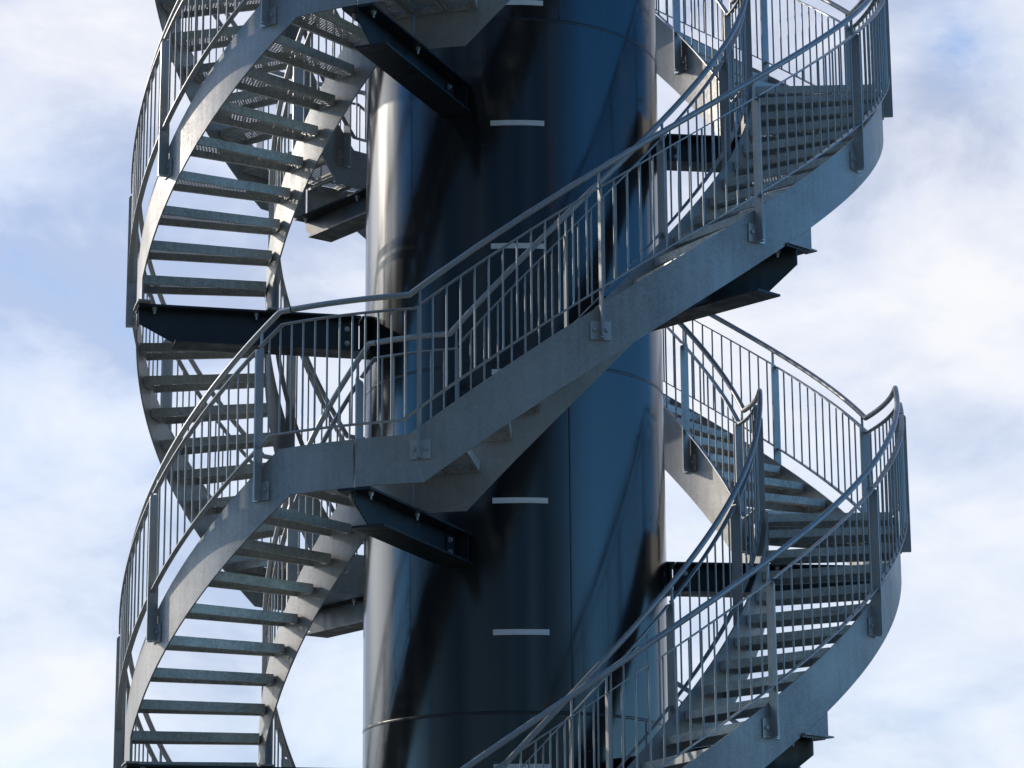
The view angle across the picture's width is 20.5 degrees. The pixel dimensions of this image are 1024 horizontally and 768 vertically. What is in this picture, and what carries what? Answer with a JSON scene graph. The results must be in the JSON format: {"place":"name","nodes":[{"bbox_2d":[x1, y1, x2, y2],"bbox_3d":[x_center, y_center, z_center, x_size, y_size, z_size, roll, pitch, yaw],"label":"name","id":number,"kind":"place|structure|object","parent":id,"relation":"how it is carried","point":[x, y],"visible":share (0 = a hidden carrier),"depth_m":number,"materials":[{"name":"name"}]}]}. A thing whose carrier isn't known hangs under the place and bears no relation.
{"place":"outdoors","nodes":[
{"label":"outdoors","id":0,"kind":"place"},
{"bbox_2d":[0,0,1023,767],"label":"sky","id":1,"kind":"structure","parent":0,"point":[914,283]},
{"label":"ground","id":2,"kind":"structure","parent":0,"visible":0},
{"bbox_2d":[359,0,675,767],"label":"steel tower","id":3,"kind":"structure","parent":2,"relation":"on","point":[545,596],"depth_m":21.79,"materials":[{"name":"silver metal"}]},
{"bbox_2d":[123,764,308,767],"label":"support beam","id":4,"kind":"structure","parent":3,"relation":"attached to","point":[160,766],"depth_m":21.31,"materials":[{"name":"grey metal"}]},
{"bbox_2d":[113,307,412,767],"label":"stair flight","id":5,"kind":"object","parent":4,"relation":"on","point":[323,469],"visible":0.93,"depth_m":20.89,"materials":[{"name":"metal"}]},
{"bbox_2d":[135,303,360,358],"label":"support beam","id":6,"kind":"structure","parent":3,"relation":"attached to","point":[213,329],"depth_m":22.33,"materials":[{"name":"grey metal"}]},
{"bbox_2d":[294,187,365,241],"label":"support beam","id":7,"kind":"structure","parent":3,"relation":"attached to","point":[340,218],"depth_m":25.13,"materials":[{"name":"grey metal"}]},
{"bbox_2d":[155,0,366,217],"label":"stair flight","id":8,"kind":"object","parent":7,"relation":"on","point":[342,160],"visible":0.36,"depth_m":24.64,"materials":[{"name":"metal"}]},
{"bbox_2d":[306,594,363,637],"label":"support beam","id":9,"kind":"structure","parent":3,"relation":"attached to","point":[338,617],"depth_m":24.19,"materials":[{"name":"grey metal"}]},
{"bbox_2d":[126,0,413,610],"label":"stair flight","id":10,"kind":"object","parent":9,"relation":"on","point":[268,23],"visible":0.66,"depth_m":22.10,"materials":[{"name":"metal"}]},
{"bbox_2d":[323,590,800,767],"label":"stair flight","id":11,"kind":"object","parent":9,"relation":"on","point":[333,596],"depth_m":24.92,"materials":[{"name":"metal"}]},
{"bbox_2d":[338,486,467,564],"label":"support beam","id":12,"kind":"structure","parent":3,"relation":"attached to","point":[402,525],"depth_m":20.39,"materials":[{"name":"grey metal"}]},
{"bbox_2d":[257,0,892,512],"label":"stair flight","id":13,"kind":"object","parent":12,"relation":"on","point":[465,450],"visible":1,"depth_m":20.59,"materials":[{"name":"metal"}]},
{"bbox_2d":[342,2,466,112],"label":"support beam","id":14,"kind":"structure","parent":3,"relation":"attached to","point":[404,58],"depth_m":21.27,"materials":[{"name":"grey metal"}]},
{"bbox_2d":[358,0,509,49],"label":"stair flight","id":15,"kind":"object","parent":14,"relation":"on","point":[447,23],"visible":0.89,"depth_m":21.45,"materials":[{"name":"metal"}]},
{"bbox_2d":[628,735,825,767],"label":"support beam","id":16,"kind":"structure","parent":3,"relation":"attached to","point":[799,752],"depth_m":19.96,"materials":[{"name":"grey metal"}]},
{"bbox_2d":[461,385,910,767],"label":"stair flight","id":17,"kind":"object","parent":16,"relation":"on","point":[772,727],"visible":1,"depth_m":20.57,"materials":[{"name":"metal"}]},
{"bbox_2d":[651,243,808,331],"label":"support beam","id":18,"kind":"structure","parent":3,"relation":"attached to","point":[757,283],"depth_m":21.03,"materials":[{"name":"grey metal"}]},
{"bbox_2d":[664,134,835,175],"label":"support beam","id":19,"kind":"structure","parent":3,"relation":"attached to","point":[684,152],"depth_m":23.47,"materials":[{"name":"grey metal"}]},
{"bbox_2d":[655,0,881,139],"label":"stair flight","id":20,"kind":"object","parent":19,"relation":"on","point":[683,60],"visible":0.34,"depth_m":24.82,"materials":[{"name":"metal"}]},
{"bbox_2d":[672,562,869,597],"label":"support beam","id":21,"kind":"structure","parent":3,"relation":"attached to","point":[676,566],"depth_m":22.61,"materials":[{"name":"grey metal"}]},
{"bbox_2d":[306,90,903,564],"bbox_3d":[0.981,-0.595,24.640,5.634,4.950,2.337,-8,-16,28],"label":"stair flight","id":22,"kind":"object","parent":21,"relation":"on","point":[704,460],"visible":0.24,"depth_m":24.07,"materials":[{"name":"metal"}]}
]}

